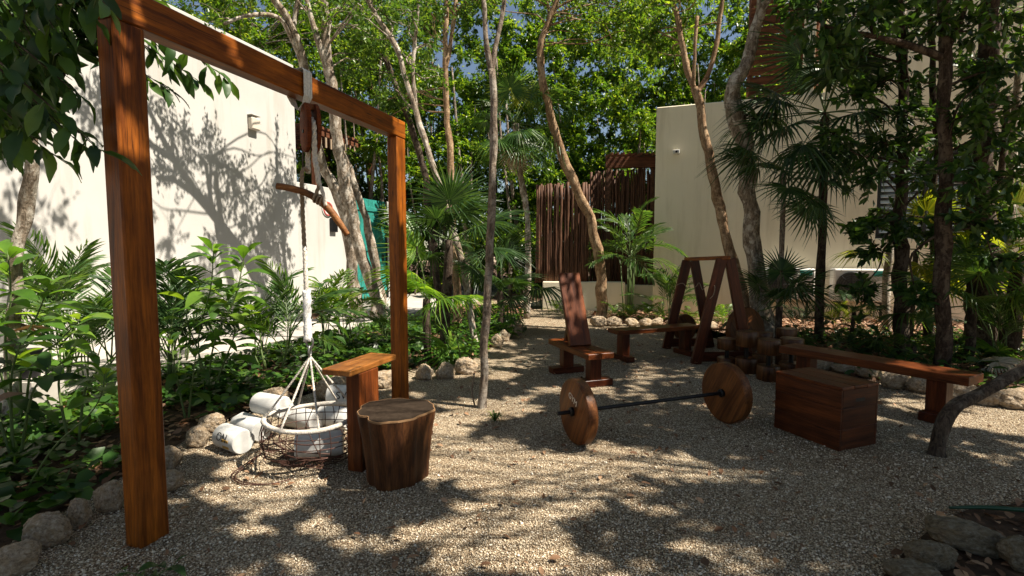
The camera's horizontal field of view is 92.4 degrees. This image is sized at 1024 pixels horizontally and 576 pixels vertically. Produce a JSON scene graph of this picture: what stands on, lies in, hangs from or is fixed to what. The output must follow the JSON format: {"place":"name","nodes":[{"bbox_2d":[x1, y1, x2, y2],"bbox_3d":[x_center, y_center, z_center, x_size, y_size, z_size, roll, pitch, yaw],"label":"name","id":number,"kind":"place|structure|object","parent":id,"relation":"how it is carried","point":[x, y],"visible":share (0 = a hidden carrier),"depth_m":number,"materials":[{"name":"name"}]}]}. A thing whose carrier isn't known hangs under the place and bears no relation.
{"place":"outdoors","nodes":[
{"label":"outdoors","id":0,"kind":"place"},
{"bbox_2d":[0,290,506,387],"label":"path","id":1,"kind":"structure","parent":0,"point":[414,302],"depth_m":9.23,"materials":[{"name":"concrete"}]},
{"bbox_2d":[0,304,542,547],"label":"bed soil","id":2,"kind":"structure","parent":0,"point":[5,540],"depth_m":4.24,"materials":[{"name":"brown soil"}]},
{"bbox_2d":[1,93,42,425],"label":"pale tree","id":3,"kind":"object","parent":2,"relation":"on","point":[26,200],"visible":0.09,"depth_m":4.50,"materials":[{"name":"beige plant"}]},
{"bbox_2d":[0,348,65,412],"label":"black pot","id":4,"kind":"object","parent":2,"relation":"on","point":[52,391],"visible":0.27,"depth_m":4.93,"materials":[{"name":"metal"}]},
{"bbox_2d":[0,326,90,461],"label":"broadleaf shrub","id":5,"kind":"object","parent":2,"relation":"on","point":[30,406],"visible":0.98,"depth_m":3.63,"materials":[{"name":"green plant"}]},
{"bbox_2d":[0,239,112,418],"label":"broadleaf shrub","id":6,"kind":"object","parent":2,"relation":"on","point":[56,320],"visible":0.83,"depth_m":4.30,"materials":[{"name":"green plant"}]},
{"bbox_2d":[25,362,117,490],"bbox_3d":[-2.801,0.916,3.252,0.731,0.922,0.420,1,4,19],"label":"broadleaf shrub","id":7,"kind":"object","parent":2,"relation":"on","point":[75,402],"visible":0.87,"depth_m":3.17,"materials":[{"name":"green plant"}]},
{"bbox_2d":[38,340,116,446],"bbox_3d":[-3.509,0.881,3.974,0.775,0.887,0.480,0,4,0],"label":"broadleaf shrub","id":8,"kind":"object","parent":2,"relation":"on","point":[69,351],"visible":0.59,"depth_m":3.97,"materials":[{"name":"green plant"}]},
{"bbox_2d":[0,0,169,176],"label":"overhanging tree","id":9,"kind":"object","parent":2,"relation":"on","point":[87,50],"visible":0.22,"depth_m":2.95,"materials":[{"name":"green plant"}]},
{"bbox_2d":[0,0,239,182],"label":"overhanging tree","id":10,"kind":"object","parent":2,"relation":"on","point":[16,142],"visible":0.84,"depth_m":2.47,"materials":[{"name":"green plant"}]},
{"bbox_2d":[39,252,269,375],"bbox_3d":[-4.195,0.401,5.880,2.230,1.658,2.186,-2,5,-29],"label":"areca palm","id":11,"kind":"object","parent":2,"relation":"on","point":[165,304],"visible":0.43,"depth_m":5.74,"materials":[{"name":"green plant"}]},
{"bbox_2d":[159,332,217,419],"bbox_3d":[-3.120,0.848,4.663,0.638,0.856,0.413,0,4,0],"label":"broadleaf shrub","id":12,"kind":"object","parent":2,"relation":"on","point":[171,379],"visible":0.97,"depth_m":4.66,"materials":[{"name":"green plant"}]},
{"bbox_2d":[157,236,271,391],"bbox_3d":[-3.275,0.326,5.482,1.408,1.786,0.914,3,5,39],"label":"broadleaf shrub","id":13,"kind":"object","parent":2,"relation":"on","point":[196,296],"visible":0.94,"depth_m":5.35,"materials":[{"name":"green plant"}]},
{"bbox_2d":[0,310,522,541],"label":"ground cover","id":14,"kind":"object","parent":2,"relation":"on","point":[38,439],"visible":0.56,"depth_m":4.89,"materials":[{"name":"green plant"}]},
{"bbox_2d":[173,258,368,371],"bbox_3d":[-3.234,0.372,6.666,2.499,1.609,1.922,-1,4,-20],"label":"areca palm","id":15,"kind":"object","parent":2,"relation":"on","point":[278,288],"visible":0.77,"depth_m":6.57,"materials":[{"name":"green plant"}]},
{"bbox_2d":[202,0,385,316],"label":"pale limb tree","id":16,"kind":"object","parent":2,"relation":"on","point":[289,24],"visible":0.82,"depth_m":10.01,"materials":[{"name":"brown plant"}]},
{"bbox_2d":[228,0,410,320],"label":"twin trunk tree","id":17,"kind":"object","parent":2,"relation":"on","point":[350,193],"visible":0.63,"depth_m":10.61,"materials":[{"name":"brown plant"}]},
{"bbox_2d":[301,276,348,361],"bbox_3d":[-2.660,0.469,6.987,0.665,1.280,0.661,-2,4,-21],"label":"broadleaf shrub","id":18,"kind":"object","parent":2,"relation":"on","point":[328,333],"visible":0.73,"depth_m":7.04,"materials":[{"name":"green plant"}]},
{"bbox_2d":[284,268,389,348],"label":"areca palm","id":19,"kind":"object","parent":2,"relation":"on","point":[371,301],"visible":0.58,"depth_m":8.01,"materials":[{"name":"green plant"}]},
{"bbox_2d":[331,3,441,315],"bbox_3d":[-3.083,-3.184,11.719,2.809,7.935,2.211,3,5,39],"label":"thin tree","id":20,"kind":"object","parent":2,"relation":"on","point":[385,56],"visible":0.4,"depth_m":11.72,"materials":[{"name":"green plant"}]},
{"bbox_2d":[303,0,478,341],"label":"thin tree","id":21,"kind":"object","parent":2,"relation":"on","point":[405,82],"visible":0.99,"depth_m":8.23,"materials":[{"name":"green plant"}]},
{"bbox_2d":[350,212,498,369],"bbox_3d":[-1.079,0.254,6.932,1.812,2.911,1.985,1,4,17],"label":"fan palm","id":22,"kind":"object","parent":2,"relation":"on","point":[442,350],"visible":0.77,"depth_m":6.96,"materials":[{"name":"green plant"}]},
{"bbox_2d":[369,0,493,324],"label":"thin tree","id":23,"kind":"object","parent":2,"relation":"on","point":[452,13],"visible":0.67,"depth_m":10.27,"materials":[{"name":"beige plant"}]},
{"bbox_2d":[371,163,532,343],"bbox_3d":[-0.945,-0.518,8.012,2.752,3.213,2.533,0,4,0],"label":"fan palm","id":24,"kind":"object","parent":2,"relation":"on","point":[464,199],"visible":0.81,"depth_m":7.71,"materials":[{"name":"green plant"}]},
{"bbox_2d":[441,221,563,334],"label":"fan palm","id":25,"kind":"object","parent":2,"relation":"on","point":[520,280],"visible":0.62,"depth_m":10.07,"materials":[{"name":"green plant"}]},
{"bbox_2d":[387,262,592,300],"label":"forest floor","id":26,"kind":"structure","parent":0,"point":[494,298],"depth_m":21.12,"materials":[{"name":"plant"}]},
{"bbox_2d":[169,0,368,82],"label":"leafy tree","id":27,"kind":"object","parent":26,"relation":"on","point":[256,37],"visible":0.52,"depth_m":16.34,"materials":[{"name":"green plant"}]},
{"bbox_2d":[295,124,382,192],"bbox_3d":[-6.998,-2.571,18.190,2.604,5.769,4.203,1,4,18],"label":"pergola","id":28,"kind":"object","parent":26,"relation":"on","point":[326,141],"visible":0.24,"depth_m":17.46,"materials":[{"name":"wood"}]},
{"bbox_2d":[164,0,825,296],"bbox_3d":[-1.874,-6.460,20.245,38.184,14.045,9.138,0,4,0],"label":"woodland","id":29,"kind":"object","parent":26,"relation":"on","point":[620,84],"depth_m":18.72,"materials":[{"name":"green plant"}]},
{"bbox_2d":[7,257,1023,575],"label":"gravel ground","id":30,"kind":"structure","parent":0,"point":[533,345],"depth_m":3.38,"materials":[{"name":"beige gravel"}]},
{"bbox_2d":[0,539,41,575],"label":"rock","id":31,"kind":"object","parent":30,"relation":"on","point":[20,558],"visible":0.99,"depth_m":2.44,"materials":[{"name":"stone"}]},
{"bbox_2d":[21,511,72,549],"bbox_3d":[-2.557,1.337,2.703,0.225,0.200,0.168,5,7,-17],"label":"rock","id":32,"kind":"object","parent":30,"relation":"on","point":[47,529],"visible":0.91,"depth_m":2.66,"materials":[{"name":"stone"}]},
{"bbox_2d":[0,221,109,372],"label":"areca palm","id":33,"kind":"object","parent":30,"relation":"on","point":[81,270],"visible":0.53,"depth_m":6.10,"materials":[{"name":"green plant"}]},
{"bbox_2d":[65,498,92,529],"bbox_3d":[-2.550,1.330,2.889,0.170,0.184,0.115,11,11,26],"label":"rock","id":34,"kind":"object","parent":30,"relation":"on","point":[79,511],"visible":0.93,"depth_m":2.84,"materials":[{"name":"stone"}]},
{"bbox_2d":[93,479,123,513],"bbox_3d":[-2.529,1.305,3.077,0.205,0.190,0.155,-4,7,28],"label":"rock","id":35,"kind":"object","parent":30,"relation":"on","point":[108,497],"visible":0.99,"depth_m":3.02,"materials":[{"name":"stone"}]},
{"bbox_2d":[0,266,216,387],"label":"areca palm","id":36,"kind":"object","parent":30,"relation":"on","point":[103,301],"visible":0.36,"depth_m":5.56,"materials":[{"name":"green plant"}]},
{"bbox_2d":[0,4,299,354],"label":"white building","id":37,"kind":"structure","parent":30,"relation":"on","point":[220,169],"depth_m":10.56,"materials":[{"name":"paint"}]},
{"bbox_2d":[115,554,191,575],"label":"broadleaf shrub","id":38,"kind":"object","parent":30,"relation":"on","point":[179,569],"visible":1,"depth_m":2.42,"materials":[{"name":"green plant"}]},
{"bbox_2d":[185,424,209,447],"bbox_3d":[-2.625,1.240,4.090,0.202,0.209,0.168,-6,1,22],"label":"rock","id":39,"kind":"object","parent":30,"relation":"on","point":[198,436],"visible":0.94,"depth_m":4.03,"materials":[{"name":"stone"}]},
{"bbox_2d":[212,423,254,453],"bbox_3d":[-2.272,1.225,3.994,0.300,0.196,0.199,2,28,32],"label":"weight roll","id":40,"kind":"object","parent":30,"relation":"on","point":[235,439],"visible":1,"depth_m":3.92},
{"bbox_2d":[0,298,477,411],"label":"kerb","id":41,"kind":"structure","parent":30,"relation":"on","point":[74,388],"depth_m":7.44,"materials":[{"name":"concrete"}]},
{"bbox_2d":[230,412,271,441],"bbox_3d":[-2.270,1.205,4.266,0.340,0.194,0.196,2,1,32],"label":"weight roll","id":42,"kind":"object","parent":30,"relation":"on","point":[251,423],"visible":0.5,"depth_m":4.19,"materials":[{"name":"white plastic"}]},
{"bbox_2d":[249,392,292,418],"bbox_3d":[-2.100,1.023,4.282,0.340,0.188,0.186,2,16,26],"label":"weight roll","id":43,"kind":"object","parent":42,"relation":"on","point":[261,403],"visible":0.76,"depth_m":4.22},
{"bbox_2d":[97,0,408,548],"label":"timber frame","id":44,"kind":"object","parent":30,"relation":"on","point":[123,90],"visible":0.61,"depth_m":2.66,"materials":[{"name":"brown wood"}]},
{"bbox_2d":[287,67,311,110],"bbox_3d":[-1.637,-1.519,3.777,0.168,0.305,0.088,1,4,18],"label":"webbing strap","id":45,"kind":"object","parent":44,"relation":"hanging from","point":[307,77],"visible":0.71,"depth_m":3.76,"materials":[{"name":"white fabric"}]},
{"bbox_2d":[300,102,321,152],"bbox_3d":[-1.552,-1.229,3.778,0.120,0.370,0.236,-3,5,-37],"label":"pulley","id":46,"kind":"object","parent":45,"relation":"hanging from","point":[308,111],"visible":0.88,"depth_m":3.71,"materials":[{"name":"wood"}]},
{"bbox_2d":[299,117,326,356],"bbox_3d":[-1.554,-0.392,3.764,0.169,1.847,0.339,-4,6,-43],"label":"pulley rope","id":47,"kind":"object","parent":46,"relation":"hanging from","point":[307,314],"visible":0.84,"depth_m":3.75,"materials":[{"name":"fabric"}]},
{"bbox_2d":[231,356,347,485],"bbox_3d":[-1.601,0.926,3.750,0.842,0.806,0.829,0,4,0],"label":"hanging basket","id":48,"kind":"object","parent":47,"relation":"hanging from","point":[287,462],"visible":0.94,"depth_m":3.61,"materials":[{"name":"fabric"}]},
{"bbox_2d":[283,408,323,429],"bbox_3d":[-1.900,1.190,4.474,0.340,0.194,0.196,2,-34,26],"label":"weight roll","id":49,"kind":"object","parent":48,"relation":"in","point":[299,417],"visible":0.54,"depth_m":4.39,"materials":[{"name":"white plastic"}]},
{"bbox_2d":[294,429,343,458],"bbox_3d":[-1.470,1.194,3.754,0.340,0.192,0.190,-1,-27,-15],"label":"weight roll","id":50,"kind":"object","parent":48,"relation":"in","point":[337,450],"visible":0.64,"depth_m":3.69,"materials":[{"name":"white plastic"}]},
{"bbox_2d":[275,183,349,235],"bbox_3d":[-1.498,-0.588,3.703,0.515,0.392,0.062,-1,4,-14],"label":"branch handle","id":51,"kind":"object","parent":47,"relation":"attached to","point":[331,212],"visible":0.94,"depth_m":3.68,"materials":[{"name":"brown wood"}]},
{"bbox_2d":[297,182,389,305],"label":"garden wall","id":52,"kind":"structure","parent":30,"relation":"on","point":[326,255],"depth_m":14.31,"materials":[{"name":"white paint"}]},
{"bbox_2d":[356,198,387,298],"bbox_3d":[-4.829,-1.322,16.872,0.162,3.444,1.852,1,4,18],"label":"teal door","id":53,"kind":"structure","parent":52,"relation":"attached to","point":[371,209],"depth_m":17.02,"materials":[{"name":"paint"}]},
{"bbox_2d":[322,353,395,471],"bbox_3d":[-1.156,0.958,3.786,0.246,0.803,0.601,1,4,18],"label":"arm bench","id":54,"kind":"object","parent":30,"relation":"on","point":[360,373],"visible":0.77,"depth_m":3.60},
{"bbox_2d":[357,398,435,491],"bbox_3d":[-0.820,1.118,3.497,0.554,0.518,0.557,0,4,0],"label":"log stump","id":55,"kind":"object","parent":30,"relation":"on","point":[396,434],"visible":0.97,"depth_m":3.34,"materials":[{"name":"brown wood"}]},
{"bbox_2d":[466,0,506,408],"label":"sapling tree","id":56,"kind":"object","parent":30,"relation":"on","point":[490,231],"visible":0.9,"depth_m":4.95,"materials":[{"name":"grey plant"}]},
{"bbox_2d":[459,59,581,318],"bbox_3d":[0.214,-2.270,11.917,2.985,6.152,2.620,0,4,0],"label":"fan palm","id":57,"kind":"object","parent":30,"relation":"on","point":[514,152],"visible":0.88,"depth_m":11.54,"materials":[{"name":"green plant"}]},
{"bbox_2d":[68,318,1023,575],"bbox_3d":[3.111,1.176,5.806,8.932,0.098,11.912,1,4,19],"label":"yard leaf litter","id":58,"kind":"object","parent":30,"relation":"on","point":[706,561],"visible":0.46,"depth_m":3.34,"materials":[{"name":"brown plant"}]},
{"bbox_2d":[548,273,613,387],"bbox_3d":[0.853,0.488,6.249,0.463,1.344,1.124,-1,4,-20],"label":"incline bench","id":59,"kind":"object","parent":30,"relation":"on","point":[576,340],"visible":0.93,"depth_m":6.29,"materials":[{"name":"brown wood"}]},
{"bbox_2d":[543,281,624,310],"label":"wall","id":60,"kind":"structure","parent":30,"relation":"on","point":[614,292],"depth_m":13.79,"materials":[{"name":"beige paint"}]},
{"bbox_2d":[535,182,589,282],"bbox_3d":[1.425,-1.569,13.997,1.545,2.842,0.285,1,4,8],"label":"stick fence","id":61,"kind":"object","parent":60,"relation":"on","point":[560,251],"visible":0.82,"depth_m":13.92,"materials":[{"name":"brown wood"}]},
{"bbox_2d":[605,152,655,284],"bbox_3d":[3.451,-1.666,14.318,1.507,4.507,1.004,0,4,0],"label":"gateway canopy","id":62,"kind":"object","parent":30,"relation":"on","point":[634,160],"visible":0.83,"depth_m":14.11,"materials":[{"name":"brown wood"}]},
{"bbox_2d":[625,284,652,308],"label":"wall","id":63,"kind":"structure","parent":30,"relation":"on","point":[645,290],"depth_m":14.26,"materials":[{"name":"beige paint"}]},
{"bbox_2d":[589,168,649,284],"bbox_3d":[3.383,-1.785,14.587,2.144,3.470,0.293,1,4,14],"label":"stick fence","id":64,"kind":"object","parent":63,"relation":"on","point":[633,187],"visible":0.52,"depth_m":14.51,"materials":[{"name":"brown wood"}]},
{"bbox_2d":[608,323,698,362],"bbox_3d":[2.210,0.833,7.578,1.527,0.474,0.403,-2,4,-21],"label":"flat bench","id":65,"kind":"object","parent":30,"relation":"on","point":[622,353],"visible":0.87,"depth_m":7.44,"materials":[{"name":"brown wood"}]},
{"bbox_2d":[557,362,752,445],"bbox_3d":[1.292,1.013,4.392,1.944,0.569,0.569,-2,4,-19],"label":"barbell","id":66,"kind":"object","parent":30,"relation":"on","point":[727,394],"visible":1,"depth_m":4.39,"materials":[{"name":"brown wood"}]},
{"bbox_2d":[662,256,751,363],"bbox_3d":[3.016,0.286,7.664,0.969,1.582,1.269,0,4,-5],"label":"squat rack","id":67,"kind":"object","parent":30,"relation":"on","point":[703,339],"visible":0.84,"depth_m":7.13,"materials":[{"name":"brown wood"}]},
{"bbox_2d":[675,307,763,352],"bbox_3d":[3.360,0.688,8.219,0.739,0.739,1.754,-2,-1,-23],"label":"barbell","id":68,"kind":"object","parent":30,"relation":"on","point":[754,320],"visible":0.38,"depth_m":7.62,"materials":[{"name":"brown wood"}]},
{"bbox_2d":[735,330,758,374],"bbox_3d":[3.151,0.857,6.600,0.270,0.560,0.270,0,4,0],"label":"log dumbbell","id":69,"kind":"object","parent":30,"relation":"on","point":[746,340],"visible":0.82,"depth_m":6.49,"materials":[{"name":"brown wood"}]},
{"bbox_2d":[756,337,781,381],"bbox_3d":[3.252,0.905,6.205,0.270,0.520,0.271,0,4,0],"label":"log dumbbell","id":70,"kind":"object","parent":30,"relation":"on","point":[768,348],"visible":0.91,"depth_m":6.11,"materials":[{"name":"brown wood"}]},
{"bbox_2d":[774,367,878,451],"bbox_3d":[2.740,1.036,4.311,0.458,0.528,0.620,-2,4,-21],"label":"plyo box","id":71,"kind":"object","parent":30,"relation":"on","point":[834,411],"visible":1,"depth_m":4.10,"materials":[{"name":"wood"}]},
{"bbox_2d":[652,0,1023,323],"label":"cream building","id":72,"kind":"structure","parent":30,"relation":"on","point":[684,208],"depth_m":12.47,"materials":[{"name":"paint"}]},
{"bbox_2d":[875,149,966,237],"bbox_3d":[9.524,-2.154,11.329,1.920,1.990,0.140,1,4,18],"label":"window","id":73,"kind":"structure","parent":72,"relation":"in","point":[882,201],"depth_m":11.47,"materials":[{"name":"grey glass"}]},
{"bbox_2d":[779,343,983,423],"bbox_3d":[3.810,0.988,5.267,0.402,0.491,1.767,-2,5,-30],"label":"long bench","id":74,"kind":"object","parent":30,"relation":"on","point":[940,381],"visible":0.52,"depth_m":4.83,"materials":[{"name":"brown wood"}]},
{"bbox_2d":[884,504,1023,575],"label":"bed soil","id":75,"kind":"structure","parent":30,"relation":"on","point":[1004,527],"depth_m":2.80,"materials":[{"name":"brown soil"}]},
{"bbox_2d":[880,558,942,575],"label":"rock","id":76,"kind":"object","parent":75,"relation":"on","point":[902,567],"visible":1,"depth_m":2.35,"materials":[{"name":"grey stone"}]},
{"bbox_2d":[902,539,958,570],"bbox_3d":[2.156,1.363,2.531,0.236,0.132,0.164,-6,5,6],"label":"rock","id":77,"kind":"object","parent":75,"relation":"on","point":[941,556],"visible":0.88,"depth_m":2.48,"materials":[{"name":"grey stone"}]},
{"bbox_2d":[890,500,1023,575],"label":"bed cover","id":78,"kind":"object","parent":75,"relation":"on","point":[963,571],"visible":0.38,"depth_m":2.57,"materials":[{"name":"plant"}]},
{"bbox_2d":[923,515,1005,558],"bbox_3d":[2.483,1.342,2.682,0.366,0.156,0.254,6,3,25],"label":"rock","id":79,"kind":"object","parent":75,"relation":"on","point":[969,536],"visible":0.9,"depth_m":2.61,"materials":[{"name":"grey stone"}]},
{"bbox_2d":[995,535,1023,572],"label":"rock","id":80,"kind":"object","parent":75,"relation":"on","point":[1010,549],"visible":0.98,"depth_m":2.48,"materials":[{"name":"grey stone"}]},
{"bbox_2d":[926,360,1023,457],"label":"crooked tree","id":81,"kind":"object","parent":30,"relation":"on","point":[949,412],"visible":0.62,"depth_m":3.90,"materials":[{"name":"brown plant"}]},
{"bbox_2d":[999,387,1023,409],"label":"rock","id":82,"kind":"object","parent":30,"relation":"on","point":[1011,398],"visible":0.88,"depth_m":5.04,"materials":[{"name":"stone"}]},
{"bbox_2d":[166,0,875,254],"label":"sky","id":83,"kind":"structure","parent":0,"point":[472,68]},
{"bbox_2d":[589,309,1023,387],"bbox_3d":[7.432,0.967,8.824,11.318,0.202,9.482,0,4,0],"label":"leaf litter","id":84,"kind":"object","parent":0,"point":[830,325],"visible":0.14,"depth_m":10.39,"materials":[{"name":"brown plant"}]},
{"bbox_2d":[459,0,667,318],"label":"curved tree","id":85,"kind":"object","parent":84,"relation":"on","point":[589,7],"visible":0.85,"depth_m":11.51,"materials":[{"name":"beige plant"}]},
{"bbox_2d":[582,196,687,314],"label":"areca palm","id":86,"kind":"object","parent":84,"relation":"on","point":[639,239],"visible":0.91,"depth_m":12.31,"materials":[{"name":"green plant"}]},
{"bbox_2d":[620,265,708,318],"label":"areca palm","id":87,"kind":"object","parent":84,"relation":"on","point":[665,281],"visible":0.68,"depth_m":11.39,"materials":[{"name":"green plant"}]},
{"bbox_2d":[619,0,749,306],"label":"leaning tree","id":88,"kind":"object","parent":84,"relation":"on","point":[680,38],"visible":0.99,"depth_m":9.44,"materials":[{"name":"beige plant"}]},
{"bbox_2d":[697,96,860,315],"bbox_3d":[4.242,-1.137,8.125,2.344,4.426,2.237,0,4,0],"label":"fan palm","id":89,"kind":"object","parent":84,"relation":"on","point":[814,211],"visible":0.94,"depth_m":8.01,"materials":[{"name":"green plant"}]},
{"bbox_2d":[715,245,853,345],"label":"fan palm","id":90,"kind":"object","parent":84,"relation":"on","point":[785,266],"visible":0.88,"depth_m":7.89,"materials":[{"name":"green plant"}]},
{"bbox_2d":[724,0,849,337],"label":"twisted tree","id":91,"kind":"object","parent":84,"relation":"on","point":[752,244],"visible":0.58,"depth_m":8.67,"materials":[{"name":"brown plant"}]},
{"bbox_2d":[710,9,935,341],"bbox_3d":[5.114,-1.792,8.466,3.157,5.704,3.334,-2,5,-29],"label":"fan palm","id":92,"kind":"object","parent":84,"relation":"on","point":[822,166],"visible":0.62,"depth_m":7.93,"materials":[{"name":"green plant"}]},
{"bbox_2d":[804,275,893,336],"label":"fan palm","id":93,"kind":"object","parent":84,"relation":"on","point":[850,297],"visible":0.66,"depth_m":8.86,"materials":[{"name":"green plant"}]},
{"bbox_2d":[817,314,893,354],"bbox_3d":[5.188,0.775,7.426,1.098,0.781,0.509,0,4,0],"label":"broadleaf shrub","id":94,"kind":"object","parent":84,"relation":"on","point":[858,320],"visible":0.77,"depth_m":7.44,"materials":[{"name":"green plant"}]},
{"bbox_2d":[829,268,882,322],"bbox_3d":[8.130,0.169,11.523,1.120,1.242,0.442,1,4,18],"label":"air conditioner","id":95,"kind":"object","parent":84,"relation":"on","point":[845,276],"visible":0.39,"depth_m":11.39,"materials":[{"name":"metal"}]},
{"bbox_2d":[779,0,957,355],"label":"dark tree","id":96,"kind":"object","parent":84,"relation":"on","point":[860,229],"visible":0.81,"depth_m":7.17,"materials":[{"name":"green plant"}]},
{"bbox_2d":[760,0,1023,367],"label":"dark tree","id":97,"kind":"object","parent":84,"relation":"on","point":[948,30],"visible":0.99,"depth_m":6.10,"materials":[{"name":"green plant"}]},
{"bbox_2d":[881,0,908,331],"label":"pale tree","id":98,"kind":"object","parent":84,"relation":"on","point":[886,298],"visible":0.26,"depth_m":9.78,"materials":[{"name":"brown plant"}]},
{"bbox_2d":[826,182,965,336],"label":"fan palm","id":99,"kind":"object","parent":84,"relation":"on","point":[924,205],"visible":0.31,"depth_m":8.32,"materials":[{"name":"green plant"}]},
{"bbox_2d":[843,306,961,360],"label":"fan palm","id":100,"kind":"object","parent":84,"relation":"on","point":[929,320],"visible":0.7,"depth_m":6.95,"materials":[{"name":"green plant"}]},
{"bbox_2d":[784,325,1023,389],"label":"ground cover","id":101,"kind":"object","parent":84,"relation":"on","point":[927,350],"visible":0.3,"depth_m":7.41,"materials":[{"name":"green plant"}]},
{"bbox_2d":[828,0,1023,341],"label":"dark tree","id":102,"kind":"object","parent":84,"relation":"on","point":[934,179],"visible":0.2,"depth_m":8.33,"materials":[{"name":"green plant"}]},
{"bbox_2d":[860,231,1023,362],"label":"fan palm","id":103,"kind":"object","parent":84,"relation":"on","point":[959,262],"visible":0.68,"depth_m":6.94,"materials":[{"name":"green plant"}]},
{"bbox_2d":[918,170,1023,354],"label":"fan palm","id":104,"kind":"object","parent":84,"relation":"on","point":[1014,340],"visible":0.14,"depth_m":7.59,"materials":[{"name":"green plant"}]},
{"bbox_2d":[921,0,1023,347],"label":"dark tree","id":105,"kind":"object","parent":84,"relation":"on","point":[983,54],"visible":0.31,"depth_m":7.60,"materials":[{"name":"green plant"}]},
{"bbox_2d":[952,295,1023,348],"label":"areca palm","id":106,"kind":"object","parent":84,"relation":"on","point":[1011,326],"visible":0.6,"depth_m":7.36,"materials":[{"name":"green plant"}]},
{"bbox_2d":[975,3,1023,293],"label":"pale tree","id":107,"kind":"object","parent":84,"relation":"on","point":[1017,82],"visible":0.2,"depth_m":8.56,"materials":[{"name":"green plant"}]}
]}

